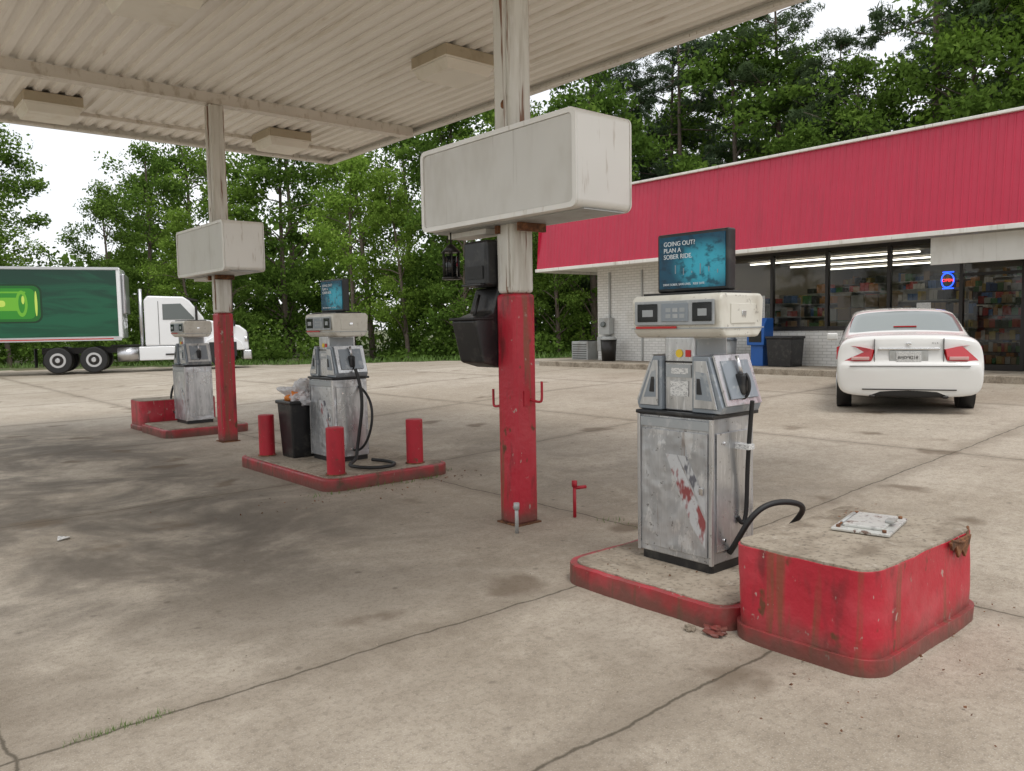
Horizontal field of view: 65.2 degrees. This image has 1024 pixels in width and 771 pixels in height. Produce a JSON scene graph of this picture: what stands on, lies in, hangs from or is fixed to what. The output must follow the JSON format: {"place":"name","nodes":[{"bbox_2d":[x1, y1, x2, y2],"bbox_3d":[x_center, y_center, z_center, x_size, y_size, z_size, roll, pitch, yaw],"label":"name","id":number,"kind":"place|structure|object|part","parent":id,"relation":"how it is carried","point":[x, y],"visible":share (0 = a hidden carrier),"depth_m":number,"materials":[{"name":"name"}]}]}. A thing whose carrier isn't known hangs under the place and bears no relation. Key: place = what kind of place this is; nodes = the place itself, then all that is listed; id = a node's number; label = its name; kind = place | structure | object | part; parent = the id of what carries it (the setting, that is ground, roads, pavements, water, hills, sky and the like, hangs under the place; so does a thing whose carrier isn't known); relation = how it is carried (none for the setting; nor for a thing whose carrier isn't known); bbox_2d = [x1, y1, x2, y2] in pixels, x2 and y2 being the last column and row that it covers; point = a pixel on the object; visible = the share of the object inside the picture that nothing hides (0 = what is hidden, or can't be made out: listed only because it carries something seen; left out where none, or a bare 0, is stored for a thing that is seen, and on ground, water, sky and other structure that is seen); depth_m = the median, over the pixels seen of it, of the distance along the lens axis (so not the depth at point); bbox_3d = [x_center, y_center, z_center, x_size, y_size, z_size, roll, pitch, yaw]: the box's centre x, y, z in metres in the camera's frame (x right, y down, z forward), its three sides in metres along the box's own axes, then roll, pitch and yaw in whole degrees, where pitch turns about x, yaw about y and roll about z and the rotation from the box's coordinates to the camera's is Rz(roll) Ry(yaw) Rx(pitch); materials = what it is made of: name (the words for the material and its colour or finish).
{"place":"outdoors","nodes":[
{"label":"outdoors","id":0,"kind":"place"},
{"bbox_2d":[142,417,247,438],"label":"pump island","id":1,"kind":"structure","parent":0,"point":[169,429],"depth_m":12.04,"materials":[{"name":"red paint"}]},
{"bbox_2d":[170,320,213,423],"bbox_3d":[-5.101,-0.231,12.700,0.461,1.604,0.995,-5,6,-40],"label":"gas pump","id":2,"kind":"object","parent":1,"relation":"on","point":[192,386],"visible":1,"depth_m":12.41,"materials":[{"name":"grey metal"}]},
{"bbox_2d":[174,372,185,417],"bbox_3d":[-5.178,0.144,12.497,0.012,0.710,0.475,-5,6,-40],"label":"front door","id":3,"kind":"structure","parent":2,"relation":"in","point":[178,376],"depth_m":12.52,"materials":[{"name":"silver metal"}]},
{"bbox_2d":[0,329,571,370],"bbox_3d":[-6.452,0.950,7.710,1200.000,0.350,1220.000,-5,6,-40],"label":"ground","id":4,"kind":"structure","parent":0,"point":[81,367],"depth_m":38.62,"materials":[{"name":"green"}]},
{"bbox_2d":[0,244,8,265],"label":"deciduous tree","id":5,"kind":"object","parent":4,"relation":"on","point":[2,256],"visible":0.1,"depth_m":41.82,"materials":[{"name":"green plant"}]},
{"bbox_2d":[0,201,49,365],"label":"deciduous tree","id":6,"kind":"object","parent":4,"relation":"on","point":[5,238],"visible":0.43,"depth_m":41.41,"materials":[{"name":"green plant"}]},
{"bbox_2d":[0,122,65,344],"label":"deciduous tree","id":7,"kind":"object","parent":4,"relation":"on","point":[7,159],"visible":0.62,"depth_m":44.58,"materials":[{"name":"green plant"}]},
{"bbox_2d":[46,179,157,346],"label":"deciduous tree","id":8,"kind":"object","parent":4,"relation":"on","point":[101,208],"visible":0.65,"depth_m":40.43,"materials":[{"name":"green plant"}]},
{"bbox_2d":[93,141,209,329],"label":"deciduous tree","id":9,"kind":"object","parent":4,"relation":"on","point":[139,187],"visible":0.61,"depth_m":44.03,"materials":[{"name":"green plant"}]},
{"bbox_2d":[133,207,213,319],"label":"deciduous tree","id":10,"kind":"object","parent":4,"relation":"on","point":[166,244],"visible":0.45,"depth_m":39.40,"materials":[{"name":"green plant"}]},
{"bbox_2d":[116,142,240,312],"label":"deciduous tree","id":11,"kind":"object","parent":4,"relation":"on","point":[194,171],"visible":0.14,"depth_m":51.47,"materials":[{"name":"green plant"}]},
{"bbox_2d":[126,146,277,327],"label":"deciduous tree","id":12,"kind":"object","parent":4,"relation":"on","point":[205,193],"visible":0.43,"depth_m":43.10,"materials":[{"name":"green plant"}]},
{"bbox_2d":[193,217,269,351],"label":"deciduous tree","id":13,"kind":"object","parent":4,"relation":"on","point":[243,316],"visible":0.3,"depth_m":40.19,"materials":[{"name":"green plant"}]},
{"bbox_2d":[195,151,364,352],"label":"deciduous tree","id":14,"kind":"object","parent":4,"relation":"on","point":[312,179],"visible":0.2,"depth_m":50.69,"materials":[{"name":"green plant"}]},
{"bbox_2d":[228,153,351,351],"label":"deciduous tree","id":15,"kind":"object","parent":4,"relation":"on","point":[283,287],"visible":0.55,"depth_m":44.03,"materials":[{"name":"green plant"}]},
{"bbox_2d":[0,311,597,366],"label":"forest undergrowth","id":16,"kind":"object","parent":4,"relation":"on","point":[438,344],"visible":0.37,"depth_m":38.85,"materials":[{"name":"green plant"}]},
{"bbox_2d":[0,216,597,356],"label":"distant forest","id":17,"kind":"object","parent":4,"relation":"on","point":[311,255],"visible":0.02,"depth_m":58.55,"materials":[{"name":"green plant"}]},
{"bbox_2d":[299,154,405,345],"bbox_3d":[-7.824,-6.069,38.405,4.247,9.995,5.283,2,5,38],"label":"deciduous tree","id":18,"kind":"object","parent":4,"relation":"on","point":[352,187],"visible":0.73,"depth_m":37.75,"materials":[{"name":"green plant"}]},
{"bbox_2d":[307,147,415,357],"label":"deciduous tree","id":19,"kind":"object","parent":4,"relation":"on","point":[369,156],"visible":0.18,"depth_m":42.21,"materials":[{"name":"green plant"}]},
{"bbox_2d":[361,165,442,357],"bbox_3d":[-5.318,-5.745,38.058,3.751,9.229,4.666,-2,4,-19],"label":"deciduous tree","id":20,"kind":"object","parent":4,"relation":"on","point":[386,178],"visible":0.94,"depth_m":37.59,"materials":[{"name":"green plant"}]},
{"bbox_2d":[340,132,471,347],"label":"deciduous tree","id":21,"kind":"object","parent":4,"relation":"on","point":[387,148],"visible":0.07,"depth_m":49.59,"materials":[{"name":"green plant"}]},
{"bbox_2d":[376,111,491,354],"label":"deciduous tree","id":22,"kind":"object","parent":4,"relation":"on","point":[445,133],"visible":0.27,"depth_m":40.92,"materials":[{"name":"green plant"}]},
{"bbox_2d":[400,140,496,330],"bbox_3d":[-2.463,-6.069,36.514,4.879,9.849,5.684,-4,5,-31],"label":"deciduous tree","id":23,"kind":"object","parent":4,"relation":"on","point":[431,252],"visible":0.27,"depth_m":35.94,"materials":[{"name":"green plant"}]},
{"bbox_2d":[419,110,560,312],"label":"deciduous tree","id":24,"kind":"object","parent":4,"relation":"on","point":[487,128],"visible":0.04,"depth_m":48.50,"materials":[{"name":"green plant"}]},
{"bbox_2d":[445,100,568,315],"bbox_3d":[-0.407,-8.175,40.612,7.350,13.504,5.910,-3,5,-26],"label":"deciduous tree","id":25,"kind":"object","parent":4,"relation":"on","point":[547,283],"visible":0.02,"depth_m":39.80,"materials":[{"name":"green plant"}]},
{"bbox_2d":[482,102,575,341],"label":"deciduous tree","id":26,"kind":"object","parent":4,"relation":"on","point":[552,303],"depth_m":49.62,"materials":[{"name":"green plant"}]},
{"bbox_2d":[532,232,596,351],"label":"deciduous tree","id":27,"kind":"object","parent":4,"relation":"on","point":[573,299],"visible":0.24,"depth_m":35.61,"materials":[{"name":"green plant"}]},
{"bbox_2d":[534,90,597,337],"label":"deciduous tree","id":28,"kind":"object","parent":4,"relation":"on","point":[583,309],"visible":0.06,"depth_m":48.07,"materials":[{"name":"green plant"}]},
{"bbox_2d":[532,62,680,339],"bbox_3d":[4.081,-8.944,38.159,7.316,15.023,8.524,-2,4,-10],"label":"deciduous tree","id":29,"kind":"object","parent":4,"relation":"on","point":[642,144],"visible":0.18,"depth_m":37.35,"materials":[{"name":"green plant"}]},
{"bbox_2d":[567,79,647,293],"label":"pine tree","id":30,"kind":"object","parent":4,"relation":"on","point":[583,284],"visible":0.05,"depth_m":45.36,"materials":[{"name":"green plant"}]},
{"bbox_2d":[581,54,677,180],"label":"pine tree","id":31,"kind":"object","parent":4,"relation":"on","point":[641,100],"visible":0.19,"depth_m":44.31,"materials":[{"name":"green plant"}]},
{"bbox_2d":[616,90,666,173],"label":"pine tree","id":32,"kind":"object","parent":4,"relation":"on","point":[647,114],"visible":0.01,"depth_m":51.51,"materials":[{"name":"green plant"}]},
{"bbox_2d":[614,35,731,180],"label":"pine tree","id":33,"kind":"object","parent":4,"relation":"on","point":[652,100],"visible":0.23,"depth_m":42.73,"materials":[{"name":"green plant"}]},
{"bbox_2d":[646,92,727,173],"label":"deciduous tree","id":34,"kind":"object","parent":4,"relation":"on","point":[685,148],"visible":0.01,"depth_m":47.94,"materials":[{"name":"green plant"}]},
{"bbox_2d":[633,33,764,177],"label":"pine tree","id":35,"kind":"object","parent":4,"relation":"on","point":[711,161],"visible":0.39,"depth_m":40.22,"materials":[{"name":"green plant"}]},
{"bbox_2d":[650,15,814,173],"bbox_3d":[10.899,-10.134,39.875,8.060,16.704,9.990,0,4,14],"label":"deciduous tree","id":36,"kind":"object","parent":4,"relation":"on","point":[727,60],"visible":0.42,"depth_m":37.92,"materials":[{"name":"green plant"}]},
{"bbox_2d":[688,13,786,162],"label":"pine tree","id":37,"kind":"object","parent":4,"relation":"on","point":[771,39],"visible":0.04,"depth_m":47.80,"materials":[{"name":"green plant"}]},
{"bbox_2d":[697,0,848,159],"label":"pine tree","id":38,"kind":"object","parent":4,"relation":"on","point":[802,72],"visible":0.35,"depth_m":37.52,"materials":[{"name":"green plant"}]},
{"bbox_2d":[728,36,862,160],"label":"deciduous tree","id":39,"kind":"object","parent":4,"relation":"on","point":[807,56],"visible":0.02,"depth_m":42.64,"materials":[{"name":"green plant"}]},
{"bbox_2d":[760,27,884,153],"bbox_3d":[14.390,-8.864,36.985,6.332,14.308,7.345,-1,4,4],"label":"pine tree","id":40,"kind":"object","parent":4,"relation":"on","point":[843,44],"visible":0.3,"depth_m":35.83,"materials":[{"name":"green plant"}]},
{"bbox_2d":[773,50,919,153],"bbox_3d":[14.928,-7.981,35.066,6.700,12.811,7.807,1,5,24],"label":"deciduous tree","id":41,"kind":"object","parent":4,"relation":"on","point":[852,111],"visible":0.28,"depth_m":33.73,"materials":[{"name":"green plant"}]},
{"bbox_2d":[829,53,882,141],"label":"pine tree","id":42,"kind":"object","parent":4,"relation":"on","point":[848,87],"depth_m":41.44,"materials":[{"name":"green plant"}]},
{"bbox_2d":[786,0,1023,137],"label":"pine tree","id":43,"kind":"object","parent":4,"relation":"on","point":[877,16],"visible":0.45,"depth_m":33.21,"materials":[{"name":"green plant"}]},
{"bbox_2d":[859,0,1023,131],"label":"deciduous tree","id":44,"kind":"object","parent":4,"relation":"on","point":[918,80],"visible":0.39,"depth_m":30.67,"materials":[{"name":"green plant"}]},
{"bbox_2d":[914,68,979,124],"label":"deciduous tree","id":45,"kind":"object","parent":4,"relation":"on","point":[951,82],"visible":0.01,"depth_m":38.15,"materials":[{"name":"green plant"}]},
{"bbox_2d":[884,0,1021,125],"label":"pine tree","id":46,"kind":"object","parent":4,"relation":"on","point":[920,25],"visible":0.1,"depth_m":37.74,"materials":[{"name":"green plant"}]},
{"bbox_2d":[891,0,1023,126],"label":"deciduous tree","id":47,"kind":"object","parent":4,"relation":"on","point":[1017,10],"visible":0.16,"depth_m":30.02,"materials":[{"name":"green plant"}]},
{"bbox_2d":[999,49,1023,72],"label":"pine tree","id":48,"kind":"object","parent":4,"relation":"on","point":[1010,58],"visible":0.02,"depth_m":34.78,"materials":[{"name":"green plant"}]},
{"bbox_2d":[1007,50,1023,90],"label":"deciduous tree","id":49,"kind":"object","parent":4,"relation":"on","point":[1017,82],"visible":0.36,"depth_m":28.62,"materials":[{"name":"green plant"}]},
{"bbox_2d":[0,0,1022,331],"label":"sky","id":50,"kind":"structure","parent":0,"point":[68,156],"materials":[{"name":"white"}]},
{"bbox_2d":[0,358,1023,770],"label":"concrete parking lot","id":51,"kind":"structure","parent":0,"point":[114,598],"depth_m":4.58,"materials":[{"name":"grey concrete"}]},
{"bbox_2d":[57,536,67,540],"bbox_3d":[-3.386,1.146,6.046,0.067,0.022,0.109,3,6,42],"label":"paper scrap","id":52,"kind":"object","parent":51,"relation":"on","point":[60,537],"visible":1,"depth_m":6.05,"materials":[{"name":"white paper"}]},
{"bbox_2d":[63,709,183,746],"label":"grass","id":53,"kind":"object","parent":51,"relation":"on","point":[120,726],"visible":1,"depth_m":3.15,"materials":[{"name":"green plant"}]},
{"bbox_2d":[0,266,251,373],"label":"semi truck","id":54,"kind":"object","parent":51,"relation":"on","point":[46,304],"visible":0.78,"depth_m":30.40,"materials":[{"name":"green metal"}]},
{"bbox_3d":[-13.204,-2.924,31.674,1.140,0.631,0.013,-3,5,-21],"label":"side window","id":55,"kind":"part","parent":54,"relation":"part of","materials":[{"name":"grey glass"}]},
{"bbox_2d":[131,396,215,430],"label":"red concrete end block","id":56,"kind":"structure","parent":51,"relation":"on","point":[151,409],"depth_m":12.80,"materials":[{"name":"paint"}]},
{"bbox_2d":[150,470,476,514],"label":"dry leaf litter","id":57,"kind":"object","parent":51,"relation":"on","point":[371,486],"visible":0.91,"depth_m":7.66,"materials":[{"name":"plant"}]},
{"bbox_2d":[242,446,445,491],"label":"pump island","id":58,"kind":"structure","parent":51,"relation":"on","point":[310,472],"depth_m":8.26,"materials":[{"name":"red paint"}]},
{"bbox_2d":[258,414,276,456],"bbox_3d":[-2.793,0.565,9.120,0.210,0.470,0.210,-5,6,-40],"label":"red bollard","id":59,"kind":"object","parent":58,"relation":"on","point":[266,431],"visible":1,"depth_m":9.05,"materials":[{"name":"metal"}]},
{"bbox_2d":[275,378,313,457],"bbox_3d":[-2.366,0.356,9.034,0.437,0.885,0.455,-5,6,-40],"label":"trash bin","id":60,"kind":"object","parent":58,"relation":"on","point":[294,413],"visible":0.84,"depth_m":8.90,"materials":[{"name":"black plastic"}]},
{"bbox_2d":[325,426,346,475],"bbox_3d":[-1.727,0.641,7.837,0.210,0.470,0.210,-5,6,-40],"label":"red bollard","id":61,"kind":"object","parent":58,"relation":"on","point":[335,452],"visible":1,"depth_m":7.76,"materials":[{"name":"metal"}]},
{"bbox_2d":[305,278,395,468],"bbox_3d":[-1.707,-0.158,8.515,0.498,1.960,1.339,-5,6,-40],"label":"gas pump","id":62,"kind":"object","parent":58,"relation":"on","point":[338,394],"visible":1,"depth_m":8.59,"materials":[{"name":"grey metal"}]},
{"bbox_2d":[311,386,331,452],"bbox_3d":[-2.062,0.372,8.683,0.012,0.710,0.475,-5,6,-40],"label":"front door","id":63,"kind":"structure","parent":62,"relation":"in","point":[317,393],"depth_m":8.72,"materials":[{"name":"silver metal"}]},
{"bbox_2d":[405,418,424,464],"bbox_3d":[-1.026,0.585,8.430,0.210,0.470,0.210,-5,6,-40],"label":"red bollard","id":64,"kind":"object","parent":58,"relation":"on","point":[414,441],"visible":1,"depth_m":8.36,"materials":[{"name":"metal"}]},
{"bbox_2d":[0,0,806,526],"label":"gas station canopy","id":65,"kind":"object","parent":51,"relation":"on","point":[330,82],"visible":0.98,"depth_m":9.37,"materials":[{"name":"white metal"}]},
{"bbox_2d":[176,219,264,281],"bbox_3d":[-4.069,-1.826,11.113,0.550,0.720,1.800,-5,6,-40],"label":"blank lightbox sign","id":66,"kind":"object","parent":65,"relation":"attached to","point":[221,249],"visible":0.97,"depth_m":10.56,"materials":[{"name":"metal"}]},
{"bbox_2d":[449,240,500,367],"bbox_3d":[-0.225,-0.639,6.341,0.445,0.995,0.335,-5,6,-40],"label":"windshield service unit","id":67,"kind":"object","parent":65,"relation":"attached to","point":[476,331],"visible":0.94,"depth_m":6.24,"materials":[{"name":"black plastic"}]},
{"bbox_2d":[492,389,498,406],"bbox_3d":[-0.109,0.115,6.388,0.040,0.170,0.142,-5,6,-40],"label":"hose hook","id":68,"kind":"object","parent":65,"relation":"attached to","point":[493,397],"visible":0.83,"depth_m":6.42,"materials":[{"name":"red paint"}]},
{"bbox_2d":[420,106,631,240],"bbox_3d":[0.043,-1.526,6.099,0.550,0.720,1.800,-5,6,-40],"label":"blank lightbox sign","id":69,"kind":"object","parent":65,"relation":"attached to","point":[540,173],"visible":0.98,"depth_m":5.63,"materials":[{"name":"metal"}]},
{"bbox_2d":[441,233,460,279],"bbox_3d":[-0.501,-1.066,6.584,0.157,0.390,0.157,1,5,27],"label":"hanging lantern","id":70,"kind":"object","parent":69,"relation":"hanging from","point":[451,266],"visible":0.98,"depth_m":6.55,"materials":[{"name":"grey metal"}]},
{"bbox_2d":[524,381,542,405],"bbox_3d":[0.165,0.064,6.206,0.151,0.190,0.064,-1,4,0],"label":"hose hook","id":71,"kind":"object","parent":65,"relation":"attached to","point":[527,399],"visible":1,"depth_m":6.19,"materials":[{"name":"red paint"}]},
{"bbox_2d":[308,468,636,527],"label":"joint weeds","id":72,"kind":"object","parent":51,"relation":"on","point":[414,480],"visible":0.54,"depth_m":7.86,"materials":[{"name":"green plant"}]},
{"bbox_2d":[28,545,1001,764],"bbox_3d":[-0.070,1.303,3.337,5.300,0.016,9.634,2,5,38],"label":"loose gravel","id":73,"kind":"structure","parent":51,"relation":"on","point":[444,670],"depth_m":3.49,"materials":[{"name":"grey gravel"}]},
{"bbox_2d":[514,502,518,533],"bbox_3d":[0.035,0.993,6.006,0.041,0.230,0.041,1,5,27],"label":"vent pipe stub","id":74,"kind":"object","parent":51,"relation":"on","point":[516,506],"visible":1,"depth_m":5.99,"materials":[{"name":"white metal"}]},
{"bbox_2d":[572,480,586,517],"bbox_3d":[0.545,0.914,6.481,0.126,0.300,0.041,-3,5,-20],"label":"water spigot","id":75,"kind":"object","parent":51,"relation":"on","point":[574,485],"visible":1,"depth_m":6.46,"materials":[{"name":"red paint"}]},
{"bbox_2d":[572,340,597,359],"bbox_3d":[2.366,-1.074,25.157,0.710,0.700,0.700,-5,6,-40],"label":"air conditioner unit","id":76,"kind":"object","parent":51,"relation":"on","point":[585,349],"visible":0.73,"depth_m":24.86,"materials":[{"name":"grey metal"}]},
{"bbox_2d":[683,623,727,637],"bbox_3d":[0.968,1.224,4.007,0.222,0.062,0.098,1,5,27],"label":"broken kerb chunk","id":77,"kind":"object","parent":51,"relation":"on","point":[715,631],"visible":1,"depth_m":3.98,"materials":[{"name":"red paint"}]},
{"bbox_2d":[535,106,1023,383],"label":"convenience store","id":78,"kind":"structure","parent":51,"relation":"on","point":[832,237],"depth_m":18.45,"materials":[{"name":"metal"}]},
{"bbox_2d":[597,318,613,350],"bbox_3d":[2.777,-1.534,24.086,0.270,1.000,0.520,-5,6,-40],"label":"electric meter box","id":79,"kind":"object","parent":78,"relation":"attached to","point":[606,326],"visible":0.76,"depth_m":23.95,"materials":[{"name":"grey metal"}]},
{"bbox_2d":[727,337,736,353],"bbox_3d":[5.450,-0.898,20.299,0.520,0.740,0.520,-5,6,-40],"label":"trash can","id":80,"kind":"object","parent":78,"relation":"on","point":[731,344],"visible":0.23,"depth_m":20.08,"materials":[{"name":"grey plastic"}]},
{"bbox_2d":[747,318,772,365],"bbox_3d":[6.048,-1.064,19.556,0.428,1.160,0.490,-5,6,-40],"label":"newspaper box","id":81,"kind":"object","parent":78,"relation":"on","point":[758,344],"visible":0.65,"depth_m":19.41,"materials":[{"name":"blue metal"}]},
{"bbox_2d":[749,331,760,341],"bbox_3d":[5.888,-1.191,19.406,0.007,0.280,0.340,-5,6,-40],"label":"window","id":82,"kind":"structure","parent":81,"relation":"in","point":[757,338],"depth_m":19.38,"materials":[{"name":"black glass"}]},
{"bbox_2d":[765,336,804,366],"bbox_3d":[6.481,-0.811,19.013,0.600,0.720,0.720,-5,6,-40],"label":"storage bin","id":83,"kind":"object","parent":78,"relation":"on","point":[784,351],"visible":1,"depth_m":18.80,"materials":[{"name":"black plastic"}]},
{"bbox_2d":[735,239,1023,370],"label":"window frames","id":84,"kind":"structure","parent":78,"relation":"in","point":[995,367],"depth_m":17.77,"materials":[{"name":"grey metal"}]},
{"bbox_2d":[735,507,973,677],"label":"red concrete end block","id":85,"kind":"structure","parent":51,"relation":"on","point":[816,590],"depth_m":3.72,"materials":[{"name":"paint"}]},
{"bbox_2d":[831,511,906,537],"bbox_3d":[1.870,0.708,4.185,0.280,0.048,0.400,2,5,38],"label":"meter cover plate","id":86,"kind":"object","parent":85,"relation":"on","point":[875,524],"visible":1,"depth_m":4.11,"materials":[{"name":"metal"}]},
{"bbox_2d":[949,525,970,557],"bbox_3d":[2.255,0.795,4.007,0.046,0.120,0.344,3,6,42],"label":"rusted edge damage","id":87,"kind":"object","parent":85,"relation":"attached to","point":[960,545],"visible":1,"depth_m":3.96,"materials":[{"name":"metal"}]},
{"bbox_2d":[712,580,1014,757],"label":"dry leaf litter","id":88,"kind":"object","parent":51,"relation":"on","point":[841,730],"visible":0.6,"depth_m":3.39,"materials":[{"name":"plant"}]},
{"bbox_2d":[827,308,983,407],"bbox_3d":[6.311,-0.521,13.133,2.160,1.497,4.879,1,5,22],"label":"parked car","id":89,"kind":"object","parent":51,"relation":"on","point":[913,352],"visible":1,"depth_m":11.05,"materials":[{"name":"white paint"}]},
{"bbox_2d":[600,336,616,360],"bbox_3d":[2.838,-1.091,23.520,0.520,0.740,0.520,-5,6,-40],"label":"trash can","id":90,"kind":"object","parent":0,"point":[608,347],"visible":0.99,"depth_m":23.34,"materials":[{"name":"black plastic"}]},
{"bbox_2d":[569,540,740,630],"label":"pump island","id":91,"kind":"structure","parent":0,"point":[694,597],"depth_m":4.46,"materials":[{"name":"red paint"}]},
{"bbox_2d":[632,227,805,573],"bbox_3d":[1.245,0.069,4.794,0.673,1.960,0.864,-5,6,-40],"label":"gas pump","id":92,"kind":"object","parent":91,"relation":"on","point":[699,399],"visible":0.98,"depth_m":4.62,"materials":[{"name":"grey metal"}]},
{"bbox_2d":[642,427,707,558],"bbox_3d":[0.949,0.618,4.701,0.012,0.710,0.475,-5,6,-40],"label":"panel","id":93,"kind":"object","parent":92,"relation":"in","point":[666,523],"depth_m":4.72,"materials":[{"name":"silver metal"}]}
]}

